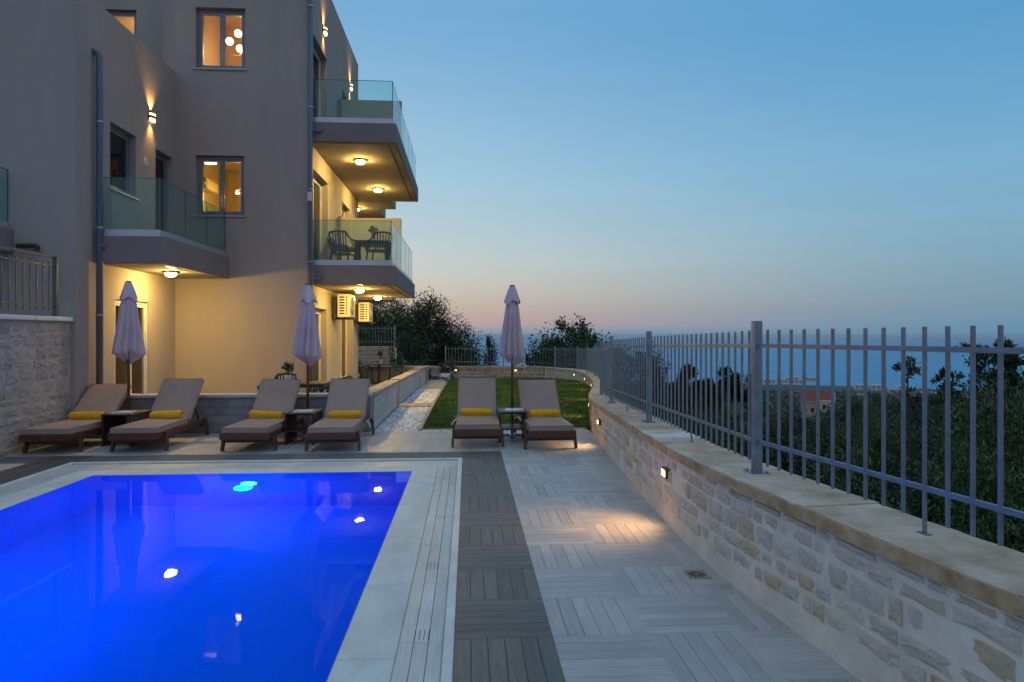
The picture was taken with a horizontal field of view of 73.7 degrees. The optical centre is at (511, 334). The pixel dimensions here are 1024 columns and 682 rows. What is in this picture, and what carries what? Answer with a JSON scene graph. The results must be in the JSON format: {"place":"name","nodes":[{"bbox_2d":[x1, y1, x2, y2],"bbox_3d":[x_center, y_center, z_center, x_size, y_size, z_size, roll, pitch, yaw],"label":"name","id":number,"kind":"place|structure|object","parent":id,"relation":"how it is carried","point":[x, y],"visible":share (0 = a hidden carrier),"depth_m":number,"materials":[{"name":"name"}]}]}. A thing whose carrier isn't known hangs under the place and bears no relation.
{"place":"outdoors","nodes":[
{"label":"outdoors","id":0,"kind":"place"},
{"bbox_2d":[385,395,442,425],"bbox_3d":[-2.286,1.894,19.078,1.013,0.548,15.628,0,0,-4],"label":"gravel bed","id":1,"kind":"object","parent":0,"point":[426,413],"visible":0.1,"depth_m":14.28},
{"bbox_2d":[398,381,445,407],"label":"path steps","id":2,"kind":"structure","parent":1,"relation":"on","point":[409,405],"depth_m":21.46,"materials":[{"name":"stone"}]},
{"bbox_2d":[375,383,583,431],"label":"pebbles","id":3,"kind":"object","parent":1,"relation":"on","point":[395,421],"visible":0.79,"depth_m":13.49,"materials":[{"name":"gravel"}]},
{"bbox_2d":[0,429,861,681],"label":"pale paving","id":4,"kind":"structure","parent":0,"point":[614,556],"depth_m":4.69,"materials":[{"name":"tile"}]},
{"bbox_2d":[0,314,72,457],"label":"retaining wall","id":5,"kind":"structure","parent":4,"relation":"on","point":[35,370],"depth_m":9.51,"materials":[{"name":"stone"}]},
{"bbox_2d":[0,246,62,316],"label":"side railing","id":6,"kind":"object","parent":5,"relation":"on","point":[55,285],"visible":0.93,"depth_m":9.68,"materials":[{"name":"metal"}]},
{"bbox_2d":[19,383,131,452],"bbox_3d":[-6.291,1.190,9.980,0.758,0.831,1.812,0,0,-5],"label":"sun lounger","id":7,"kind":"object","parent":4,"relation":"on","point":[107,398],"visible":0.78,"depth_m":9.69,"materials":[{"name":"fabric"}]},
{"bbox_2d":[68,411,105,418],"bbox_3d":[-6.282,1.190,10.099,0.494,0.112,0.143,1,0,-3],"label":"rolled towel","id":8,"kind":"object","parent":7,"relation":"on","point":[84,415],"visible":0.8,"depth_m":10.04,"materials":[{"name":"fabric"}]},
{"bbox_2d":[101,410,151,446],"bbox_3d":[-5.680,1.371,10.085,0.424,0.458,0.620,0,0,-2],"label":"side table","id":9,"kind":"object","parent":4,"relation":"on","point":[108,421],"visible":0.58,"depth_m":9.91,"materials":[{"name":"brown wood"}]},
{"bbox_2d":[112,281,146,423],"bbox_3d":[-5.908,0.384,10.521,0.464,2.423,0.461,0,0,-4],"label":"closed umbrella","id":10,"kind":"object","parent":4,"relation":"on","point":[128,348],"visible":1,"depth_m":10.45,"materials":[{"name":"beige fabric"}]},
{"bbox_2d":[107,379,208,451],"bbox_3d":[-5.167,1.152,10.082,0.758,0.909,1.812,0,0,-4],"label":"sun lounger","id":11,"kind":"object","parent":4,"relation":"on","point":[182,395],"visible":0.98,"depth_m":10.24,"materials":[{"name":"beige fabric"}]},
{"bbox_2d":[149,411,182,417],"bbox_3d":[-5.164,1.190,10.201,0.457,0.112,0.143,0,0,-2],"label":"rolled towel","id":12,"kind":"object","parent":11,"relation":"on","point":[166,414],"visible":1,"depth_m":10.14,"materials":[{"name":"fabric"}]},
{"bbox_2d":[0,458,461,681],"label":"swimming pool","id":13,"kind":"structure","parent":4,"relation":"in","point":[401,627],"depth_m":4.90,"materials":[{"name":"tile"}]},
{"bbox_2d":[0,472,411,681],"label":"water","id":14,"kind":"structure","parent":13,"relation":"in","point":[202,578],"depth_m":4.61,"materials":[{"name":"liquid"}]},
{"bbox_2d":[219,379,305,450],"bbox_3d":[-3.655,1.156,10.119,0.758,0.900,1.812,0,0,-2],"label":"sun lounger","id":15,"kind":"object","parent":4,"relation":"on","point":[278,395],"visible":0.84,"depth_m":10.16,"materials":[{"name":"beige fabric"}]},
{"bbox_2d":[249,410,283,417],"bbox_3d":[-3.679,1.191,10.240,0.496,0.110,0.148,2,0,0],"label":"rolled towel","id":16,"kind":"object","parent":15,"relation":"on","point":[262,414],"visible":0.98,"depth_m":10.18,"materials":[{"name":"fabric"}]},
{"bbox_2d":[0,451,565,681],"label":"dark paving strip","id":17,"kind":"object","parent":4,"relation":"on","point":[494,617],"visible":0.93,"depth_m":4.30,"materials":[{"name":"grey wood"}]},
{"bbox_2d":[284,409,322,444],"bbox_3d":[-3.115,1.371,10.231,0.424,0.458,0.620,0,0,-4],"label":"side table","id":18,"kind":"object","parent":4,"relation":"on","point":[292,428],"visible":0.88,"depth_m":10.09,"materials":[{"name":"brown wood"}]},
{"bbox_2d":[292,284,321,438],"bbox_3d":[-3.196,0.399,10.681,0.463,2.393,0.409,0,0,38],"label":"closed umbrella","id":19,"kind":"object","parent":4,"relation":"on","point":[306,348],"visible":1,"depth_m":10.60,"materials":[{"name":"beige fabric"}]},
{"bbox_2d":[304,378,374,450],"bbox_3d":[-2.512,1.152,10.133,0.784,0.909,1.812,0,0,-4],"label":"sun lounger","id":20,"kind":"object","parent":4,"relation":"on","point":[347,394],"visible":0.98,"depth_m":10.42,"materials":[{"name":"beige fabric"}]},
{"bbox_2d":[328,410,361,417],"bbox_3d":[-2.509,1.192,10.253,0.495,0.108,0.144,-1,0,-5],"label":"rolled towel","id":21,"kind":"object","parent":20,"relation":"on","point":[344,414],"visible":1,"depth_m":10.19,"materials":[{"name":"fabric"}]},
{"bbox_2d":[451,378,503,446],"bbox_3d":[-0.546,1.156,10.461,0.785,0.900,1.812,0,0,-4],"label":"sun lounger","id":22,"kind":"object","parent":4,"relation":"on","point":[476,392],"visible":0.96,"depth_m":10.75,"materials":[{"name":"beige fabric"}]},
{"bbox_2d":[461,408,491,415],"bbox_3d":[-0.551,1.192,10.578,0.484,0.109,0.144,2,0,-2],"label":"rolled towel","id":23,"kind":"object","parent":22,"relation":"on","point":[477,411],"visible":1,"depth_m":10.52,"materials":[{"name":"fabric"}]},
{"bbox_2d":[498,285,525,437],"bbox_3d":[0.004,0.404,10.816,0.415,2.383,0.449,0,0,-45],"label":"closed umbrella","id":24,"kind":"object","parent":4,"relation":"on","point":[511,348],"visible":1,"depth_m":10.75,"materials":[{"name":"beige fabric"}]},
{"bbox_2d":[497,407,527,442],"bbox_3d":[-0.005,1.371,10.401,0.424,0.458,0.620,0,0,-5],"label":"side table","id":25,"kind":"object","parent":4,"relation":"on","point":[500,411],"visible":0.64,"depth_m":10.25,"materials":[{"name":"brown wood"}]},
{"bbox_2d":[514,379,577,448],"bbox_3d":[0.479,1.165,10.306,0.758,0.881,1.812,0,0,-5],"label":"sun lounger","id":26,"kind":"object","parent":4,"relation":"on","point":[534,394],"visible":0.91,"depth_m":10.51,"materials":[{"name":"beige fabric"}]},
{"bbox_2d":[529,409,559,416],"bbox_3d":[0.491,1.192,10.426,0.468,0.108,0.143,-1,0,-8],"label":"rolled towel","id":27,"kind":"object","parent":26,"relation":"on","point":[543,412],"visible":1,"depth_m":10.37,"materials":[{"name":"fabric"}]},
{"bbox_2d":[683,570,711,578],"bbox_3d":[1.233,1.599,4.551,0.150,0.009,0.150,0,0,-4],"label":"floor drain","id":28,"kind":"object","parent":4,"relation":"on","point":[696,574],"visible":1,"depth_m":4.54,"materials":[{"name":"metal"}]},
{"bbox_2d":[422,377,591,429],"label":"grass","id":29,"kind":"structure","parent":0,"point":[581,418],"depth_m":16.32,"materials":[{"name":"plant"}]},
{"bbox_2d":[418,382,585,430],"bbox_3d":[-0.624,1.786,18.733,2.826,0.416,14.519,0,0,-4],"label":"lawn edging","id":30,"kind":"object","parent":29,"relation":"on","point":[428,413],"visible":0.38,"depth_m":13.03,"materials":[{"name":"concrete"}]},
{"bbox_2d":[332,0,1023,337],"label":"sky","id":31,"kind":"structure","parent":0,"point":[632,168],"materials":[{"name":"blue"}]},
{"bbox_2d":[427,337,1023,390],"bbox_3d":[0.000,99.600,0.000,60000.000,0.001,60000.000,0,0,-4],"label":"sea","id":32,"kind":"structure","parent":0,"point":[935,362],"depth_m":2863.38,"materials":[{"name":"liquid"}]},
{"bbox_2d":[626,382,976,471],"bbox_3d":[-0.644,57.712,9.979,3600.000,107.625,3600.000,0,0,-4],"label":"hillside","id":33,"kind":"structure","parent":0,"point":[797,388],"depth_m":1004.74,"materials":[{"name":"plant"}]},
{"bbox_2d":[358,346,396,365],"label":"stone wall","id":34,"kind":"structure","parent":33,"relation":"on","point":[367,354],"depth_m":32.33,"materials":[{"name":"stone"}]},
{"bbox_2d":[358,325,394,344],"bbox_3d":[-7.077,0.520,32.512,3.010,1.960,0.120,0,0,-4],"label":"pier fence","id":35,"kind":"object","parent":34,"relation":"on","point":[375,341],"visible":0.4,"depth_m":32.54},
{"bbox_2d":[360,319,436,365],"bbox_3d":[-6.311,1.913,37.471,5.162,5.576,4.711,0,0,21],"label":"olive tree","id":36,"kind":"object","parent":33,"relation":"on","point":[408,340],"visible":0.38,"depth_m":37.09,"materials":[{"name":"green plant"}]},
{"bbox_2d":[358,292,442,364],"bbox_3d":[-7.804,1.003,40.992,7.490,8.496,7.740,0,0,-21],"label":"olive tree","id":37,"kind":"object","parent":33,"relation":"on","point":[396,310],"visible":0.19,"depth_m":39.60,"materials":[{"name":"green plant"}]},
{"bbox_2d":[388,286,473,365],"bbox_3d":[-4.863,1.085,40.119,5.861,7.929,4.588,0,0,-4],"label":"olive tree","id":38,"kind":"object","parent":33,"relation":"on","point":[441,326],"visible":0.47,"depth_m":39.64,"materials":[{"name":"green plant"}]},
{"bbox_2d":[427,322,485,365],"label":"olive tree","id":39,"kind":"object","parent":33,"relation":"on","point":[470,350],"visible":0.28,"depth_m":40.45,"materials":[{"name":"green plant"}]},
{"bbox_2d":[447,350,478,365],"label":"olive tree","id":40,"kind":"object","parent":33,"relation":"on","point":[463,360],"visible":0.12,"depth_m":36.79,"materials":[{"name":"green plant"}]},
{"bbox_2d":[479,333,499,365],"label":"cypress tree","id":41,"kind":"object","parent":33,"relation":"on","point":[488,341],"visible":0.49,"depth_m":41.38,"materials":[{"name":"green plant"}]},
{"bbox_2d":[522,337,546,366],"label":"fig tree","id":42,"kind":"object","parent":33,"relation":"on","point":[541,358],"visible":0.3,"depth_m":37.23,"materials":[{"name":"green plant"}]},
{"bbox_2d":[521,313,613,369],"bbox_3d":[3.028,1.811,38.591,5.030,6.152,4.775,0,0,35],"label":"fig tree","id":43,"kind":"object","parent":33,"relation":"on","point":[583,339],"visible":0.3,"depth_m":37.86,"materials":[{"name":"green plant"}]},
{"bbox_2d":[608,334,640,403],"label":"fig tree","id":44,"kind":"object","parent":33,"relation":"on","point":[619,373],"visible":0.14,"depth_m":36.79,"materials":[{"name":"green plant"}]},
{"bbox_2d":[628,360,669,411],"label":"sapling","id":45,"kind":"object","parent":33,"relation":"on","point":[653,384],"visible":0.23,"depth_m":24.80,"materials":[{"name":"green plant"}]},
{"bbox_2d":[628,347,669,415],"bbox_3d":[7.251,2.645,36.566,2.539,4.927,2.180,0,0,-4],"label":"fig tree","id":46,"kind":"object","parent":33,"relation":"on","point":[653,365],"visible":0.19,"depth_m":36.28,"materials":[{"name":"green plant"}]},
{"bbox_2d":[665,363,725,418],"bbox_3d":[7.054,3.333,26.108,2.761,4.540,1.508,0,0,-12],"label":"sapling","id":47,"kind":"object","parent":33,"relation":"on","point":[708,393],"visible":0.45,"depth_m":25.83,"materials":[{"name":"green plant"}]},
{"bbox_2d":[672,414,719,444],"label":"shrub","id":48,"kind":"object","parent":33,"relation":"on","point":[698,432],"visible":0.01,"depth_m":20.10,"materials":[{"name":"green plant"}]},
{"bbox_2d":[659,392,764,437],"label":"shrub","id":49,"kind":"object","parent":33,"relation":"on","point":[713,416],"visible":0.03,"depth_m":22.81,"materials":[{"name":"green plant"}]},
{"bbox_2d":[698,366,747,417],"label":"sapling","id":50,"kind":"object","parent":33,"relation":"on","point":[738,391],"visible":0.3,"depth_m":33.50,"materials":[{"name":"green plant"}]},
{"bbox_2d":[428,366,1023,681],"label":"garden wall","id":51,"kind":"structure","parent":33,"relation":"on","point":[862,590],"depth_m":3.40,"materials":[{"name":"stone"}]},
{"bbox_2d":[445,321,1023,545],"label":"garden fence","id":52,"kind":"object","parent":51,"relation":"on","point":[600,362],"visible":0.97,"depth_m":4.07,"materials":[{"name":"metal"}]},
{"bbox_2d":[689,418,798,469],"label":"shrub","id":53,"kind":"object","parent":33,"relation":"on","point":[738,450],"depth_m":13.51,"materials":[{"name":"green plant"}]},
{"bbox_2d":[704,404,815,460],"bbox_3d":[6.335,4.592,16.936,5.173,5.883,5.080,0,0,-4],"label":"shrub","id":54,"kind":"object","parent":33,"relation":"on","point":[773,428],"visible":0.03,"depth_m":16.45,"materials":[{"name":"green plant"}]},
{"bbox_2d":[762,406,859,466],"bbox_3d":[8.327,4.166,19.999,3.640,4.202,3.654,0,0,-4],"label":"shrub","id":55,"kind":"object","parent":33,"relation":"on","point":[797,431],"visible":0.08,"depth_m":20.18,"materials":[{"name":"green plant"}]},
{"bbox_2d":[636,387,1004,437],"bbox_3d":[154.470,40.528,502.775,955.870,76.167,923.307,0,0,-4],"label":"woodland","id":56,"kind":"object","parent":33,"relation":"on","point":[892,400],"visible":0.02,"depth_m":49.71,"materials":[{"name":"green plant"}]},
{"bbox_2d":[799,391,862,417],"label":"villa","id":57,"kind":"object","parent":33,"relation":"on","point":[825,398],"visible":0.3,"depth_m":256.35,"materials":[{"name":"beige tile"}]},
{"bbox_2d":[762,427,913,514],"bbox_3d":[4.382,3.316,9.499,3.659,4.202,3.640,0,0,-4],"label":"shrub","id":58,"kind":"object","parent":33,"relation":"on","point":[785,462],"visible":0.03,"depth_m":9.60,"materials":[{"name":"green plant"}]},
{"bbox_2d":[812,387,891,432],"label":"shrub","id":59,"kind":"object","parent":33,"relation":"on","point":[858,402],"visible":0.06,"depth_m":38.86,"materials":[{"name":"green plant"}]},
{"bbox_2d":[854,384,880,389],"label":"white villa","id":60,"kind":"object","parent":33,"relation":"on","point":[872,386],"visible":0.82,"depth_m":844.93,"materials":[{"name":"clear concrete"}]},
{"bbox_2d":[808,404,953,508],"bbox_3d":[7.615,3.184,14.103,3.267,3.756,3.107,0,0,-4],"label":"shrub","id":61,"kind":"object","parent":33,"relation":"on","point":[875,444],"visible":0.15,"depth_m":13.88,"materials":[{"name":"green plant"}]},
{"bbox_2d":[796,408,986,528],"bbox_3d":[6.374,3.969,12.419,4.445,5.323,4.650,0,0,33],"label":"shrub","id":62,"kind":"object","parent":33,"relation":"on","point":[919,446],"visible":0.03,"depth_m":12.18,"materials":[{"name":"green plant"}]},
{"bbox_2d":[807,408,986,535],"bbox_3d":[8.865,5.181,15.696,5.755,6.933,5.629,0,0,-4],"label":"shrub","id":63,"kind":"object","parent":33,"relation":"on","point":[889,451],"depth_m":15.69,"materials":[{"name":"green plant"}]},
{"bbox_2d":[787,417,1023,551],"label":"shrub","id":64,"kind":"object","parent":33,"relation":"on","point":[983,471],"visible":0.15,"depth_m":6.37,"materials":[{"name":"green plant"}]},
{"bbox_2d":[891,355,921,496],"bbox_3d":[6.362,1.863,10.977,0.461,3.074,0.436,0,0,-4],"label":"sapling","id":65,"kind":"object","parent":33,"relation":"on","point":[911,368],"visible":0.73,"depth_m":10.94,"materials":[{"name":"green plant"}]},
{"bbox_2d":[880,400,968,487],"bbox_3d":[11.352,3.787,17.763,3.940,4.482,3.877,0,0,-4],"label":"shrub","id":66,"kind":"object","parent":33,"relation":"on","point":[918,420],"visible":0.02,"depth_m":17.96,"materials":[{"name":"green plant"}]},
{"bbox_2d":[900,389,991,453],"bbox_3d":[15.774,4.569,24.516,4.650,5.323,4.445,0,0,30],"label":"shrub","id":67,"kind":"object","parent":33,"relation":"on","point":[936,407],"visible":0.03,"depth_m":25.37,"materials":[{"name":"green plant"}]},
{"bbox_2d":[927,366,967,477],"bbox_3d":[6.831,1.927,10.657,0.632,2.947,0.579,0,0,-4],"label":"sapling","id":68,"kind":"object","parent":33,"relation":"on","point":[939,376],"visible":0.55,"depth_m":10.60,"materials":[{"name":"green plant"}]},
{"bbox_2d":[912,384,986,421],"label":"shrub","id":69,"kind":"object","parent":33,"relation":"on","point":[940,405],"visible":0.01,"depth_m":30.78,"materials":[{"name":"green plant"}]},
{"bbox_2d":[876,362,1023,552],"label":"shrub","id":70,"kind":"object","parent":33,"relation":"on","point":[957,432],"visible":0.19,"depth_m":8.22,"materials":[{"name":"green plant"}]},
{"bbox_2d":[886,469,1023,551],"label":"shrub","id":71,"kind":"object","parent":33,"relation":"on","point":[1005,523],"visible":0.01,"depth_m":5.07,"materials":[{"name":"green plant"}]},
{"bbox_2d":[900,417,1023,551],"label":"shrub","id":72,"kind":"object","parent":33,"relation":"on","point":[1007,462],"visible":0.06,"depth_m":7.91,"materials":[{"name":"green plant"}]},
{"bbox_2d":[913,366,1023,542],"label":"shrub","id":73,"kind":"object","parent":33,"relation":"on","point":[1021,394],"visible":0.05,"depth_m":11.15,"materials":[{"name":"green plant"}]},
{"bbox_2d":[955,335,1023,502],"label":"sapling","id":74,"kind":"object","parent":33,"relation":"on","point":[1012,362],"visible":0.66,"depth_m":10.36,"materials":[{"name":"green plant"}]},
{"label":"terrace floor","id":75,"kind":"structure","parent":0,"visible":0},
{"bbox_2d":[0,0,417,411],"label":"apartment building","id":76,"kind":"structure","parent":75,"relation":"on","point":[219,312],"depth_m":14.06,"materials":[{"name":"paint"}]},
{"bbox_2d":[15,243,39,250],"bbox_3d":[-7.335,-1.332,10.349,0.333,0.103,0.070,0,0,-4],"label":"drain outlet","id":77,"kind":"object","parent":76,"relation":"attached to","point":[28,245],"visible":1,"depth_m":10.33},
{"bbox_2d":[91,48,106,434],"bbox_3d":[-6.634,-1.500,10.956,0.269,6.201,0.121,0,0,-4],"label":"drainpipe","id":78,"kind":"object","parent":76,"relation":"attached to","point":[100,245],"visible":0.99,"depth_m":10.91,"materials":[{"name":"metal"}]},
{"bbox_2d":[108,11,135,35],"bbox_3d":[-9.872,-6.730,17.035,1.090,2.660,0.070,0,0,-4],"label":"window","id":79,"kind":"structure","parent":76,"relation":"in","point":[114,13],"depth_m":17.02,"materials":[{"name":"grey metal"}]},
{"bbox_2d":[109,125,138,199],"bbox_3d":[-6.848,-3.015,11.904,0.205,1.150,0.980,0,0,-4],"label":"window","id":80,"kind":"structure","parent":76,"relation":"in","point":[119,141],"depth_m":12.03,"materials":[{"name":"glass"}]},
{"bbox_2d":[115,299,146,393],"bbox_3d":[-6.867,0.495,12.238,0.070,2.210,1.250,0,0,-4],"label":"door","id":81,"kind":"structure","parent":76,"relation":"in","point":[143,305],"depth_m":12.76,"materials":[{"name":"wood"}]},
{"bbox_2d":[156,152,166,231],"bbox_3d":[-7.018,-2.495,13.501,0.070,2.190,0.750,0,0,-4],"label":"door","id":82,"kind":"structure","parent":76,"relation":"in","point":[161,161],"depth_m":13.68,"materials":[{"name":"grey metal"}]},
{"bbox_2d":[204,177,217,193],"bbox_3d":[-6.776,-3.320,15.184,0.220,0.240,0.722,0,0,-4],"label":"indoor unit","id":83,"kind":"object","parent":76,"relation":"attached to","point":[210,186],"visible":0.57,"depth_m":15.14,"materials":[{"name":"plastic"}]},
{"bbox_2d":[192,156,245,216],"bbox_3d":[-6.034,-3.065,14.149,1.071,1.270,0.205,0,0,-4],"label":"window","id":84,"kind":"structure","parent":76,"relation":"in","point":[200,159],"depth_m":14.19,"materials":[{"name":"grey metal"}]},
{"bbox_2d":[192,9,246,70],"bbox_3d":[-6.024,-6.105,14.149,1.091,1.290,0.205,0,0,-4],"label":"window","id":85,"kind":"structure","parent":76,"relation":"in","point":[201,13],"depth_m":14.19,"materials":[{"name":"grey metal"}]},
{"bbox_2d":[226,27,241,55],"bbox_3d":[-6.237,-6.686,15.361,0.400,0.828,0.170,0,0,-4],"label":"pendant lamp","id":86,"kind":"object","parent":76,"relation":"hanging from","point":[237,33],"visible":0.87,"depth_m":15.31,"materials":[{"name":"glass"}]},
{"bbox_2d":[307,0,321,392],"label":"drainpipe","id":87,"kind":"object","parent":76,"relation":"attached to","point":[311,278],"visible":0.79,"depth_m":14.12,"materials":[{"name":"grey plastic"}]},
{"bbox_2d":[313,46,320,116],"bbox_3d":[-4.485,-5.490,15.243,0.070,1.980,1.640,0,0,-4],"label":"door","id":88,"kind":"structure","parent":76,"relation":"in","point":[316,59],"depth_m":15.76,"materials":[{"name":"white metal"}]},
{"bbox_2d":[313,309,320,392],"bbox_3d":[-4.488,0.505,15.278,0.070,2.190,1.570,0,0,-4],"label":"door","id":89,"kind":"structure","parent":76,"relation":"in","point":[317,366],"depth_m":15.96,"materials":[{"name":"wood"}]},
{"bbox_2d":[313,175,321,259],"bbox_3d":[-4.490,-2.520,15.313,0.070,2.120,1.780,0,0,-4],"label":"door","id":90,"kind":"structure","parent":76,"relation":"in","point":[317,186],"depth_m":15.87,"materials":[{"name":"white metal"}]},
{"bbox_2d":[326,237,354,259],"bbox_3d":[-4.045,-1.890,16.181,0.625,0.862,0.623,0,0,6],"label":"garden chair","id":91,"kind":"object","parent":76,"relation":"on","point":[338,254],"visible":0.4,"depth_m":16.09,"materials":[{"name":"plastic"}]},
{"bbox_2d":[328,230,360,259],"bbox_3d":[-3.792,-1.890,15.364,0.622,0.862,0.625,0,0,16],"label":"garden chair","id":92,"kind":"object","parent":76,"relation":"on","point":[340,250],"visible":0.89,"depth_m":15.19,"materials":[{"name":"plastic"}]},
{"bbox_2d":[342,320,346,376],"bbox_3d":[-4.714,0.550,18.786,0.070,2.200,1.600,0,0,-4],"label":"door","id":93,"kind":"structure","parent":76,"relation":"in","point":[344,322],"depth_m":19.33,"materials":[{"name":"wood"}]},
{"bbox_2d":[332,294,358,319],"bbox_3d":[-4.139,-0.685,16.947,0.560,0.610,0.803,0,0,-4],"label":"air conditioner","id":94,"kind":"object","parent":76,"relation":"attached to","point":[343,306],"visible":1,"depth_m":16.56,"materials":[{"name":"metal"}]},
{"bbox_2d":[354,302,375,323],"bbox_3d":[-4.345,-0.635,20.141,0.560,0.610,0.803,0,0,-4],"label":"air conditioner","id":95,"kind":"object","parent":76,"relation":"attached to","point":[364,312],"visible":0.99,"depth_m":19.75,"materials":[{"name":"metal"}]},
{"bbox_2d":[354,240,389,259],"bbox_3d":[-3.255,-1.812,15.974,0.796,0.700,0.800,0,0,-8],"label":"garden table","id":96,"kind":"object","parent":76,"relation":"on","point":[387,254],"visible":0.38,"depth_m":15.65,"materials":[{"name":"plastic"}]},
{"bbox_2d":[363,231,390,259],"bbox_3d":[-3.005,-1.890,15.517,0.622,0.862,0.625,0,0,-29],"label":"garden chair","id":97,"kind":"object","parent":76,"relation":"on","point":[375,250],"visible":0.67,"depth_m":15.34,"materials":[{"name":"plastic"}]},
{"bbox_2d":[121,392,372,433],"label":"wall","id":98,"kind":"structure","parent":75,"relation":"on","point":[219,411],"depth_m":11.10,"materials":[{"name":"stone"}]},
{"bbox_2d":[300,381,330,392],"bbox_3d":[-3.957,1.242,12.722,1.046,0.715,0.750,0,0,-4],"label":"garden table","id":99,"kind":"object","parent":75,"relation":"on","point":[315,384],"visible":0.29,"depth_m":12.40,"materials":[{"name":"wood"}]},
{"bbox_2d":[281,361,293,378],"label":"potted plant","id":100,"kind":"object","parent":99,"relation":"on","point":[287,366],"visible":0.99,"depth_m":12.67,"materials":[{"name":"green plant"}]},
{"bbox_2d":[358,361,373,382],"bbox_3d":[-5.360,1.355,24.618,0.625,0.862,0.622,0,0,11],"label":"garden chair","id":101,"kind":"object","parent":75,"relation":"on","point":[360,370],"visible":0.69,"depth_m":24.73,"materials":[{"name":"black metal"}]},
{"bbox_2d":[369,380,398,429],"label":"side wall","id":102,"kind":"structure","parent":75,"relation":"on","point":[384,401],"depth_m":12.90,"materials":[{"name":"stone"}]},
{"bbox_2d":[358,366,428,382],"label":"terrace end wall","id":103,"kind":"structure","parent":75,"relation":"on","point":[384,373],"depth_m":25.46,"materials":[{"name":"stone"}]},
{"bbox_2d":[388,360,405,379],"bbox_3d":[-4.182,1.358,24.840,0.625,0.862,0.623,0,0,-14],"label":"garden chair","id":104,"kind":"object","parent":75,"relation":"on","point":[399,366],"visible":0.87,"depth_m":24.77,"materials":[{"name":"black metal"}]},
{"bbox_2d":[390,370,420,407],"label":"side wall","id":105,"kind":"structure","parent":75,"relation":"on","point":[407,384],"depth_m":17.69,"materials":[{"name":"stone"}]},
{"bbox_2d":[413,366,425,386],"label":"side wall","id":106,"kind":"structure","parent":75,"relation":"on","point":[422,376],"depth_m":23.26,"materials":[{"name":"stone"}]},
{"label":"planting bed","id":107,"kind":"structure","parent":0,"visible":0},
{"bbox_2d":[387,337,404,365],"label":"garden plant","id":108,"kind":"object","parent":107,"relation":"on","point":[394,358],"visible":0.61,"depth_m":31.05,"materials":[{"name":"green plant"}]},
{"bbox_2d":[436,356,456,378],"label":"garden plant","id":109,"kind":"object","parent":107,"relation":"on","point":[444,367],"visible":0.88,"depth_m":31.46,"materials":[{"name":"green plant"}]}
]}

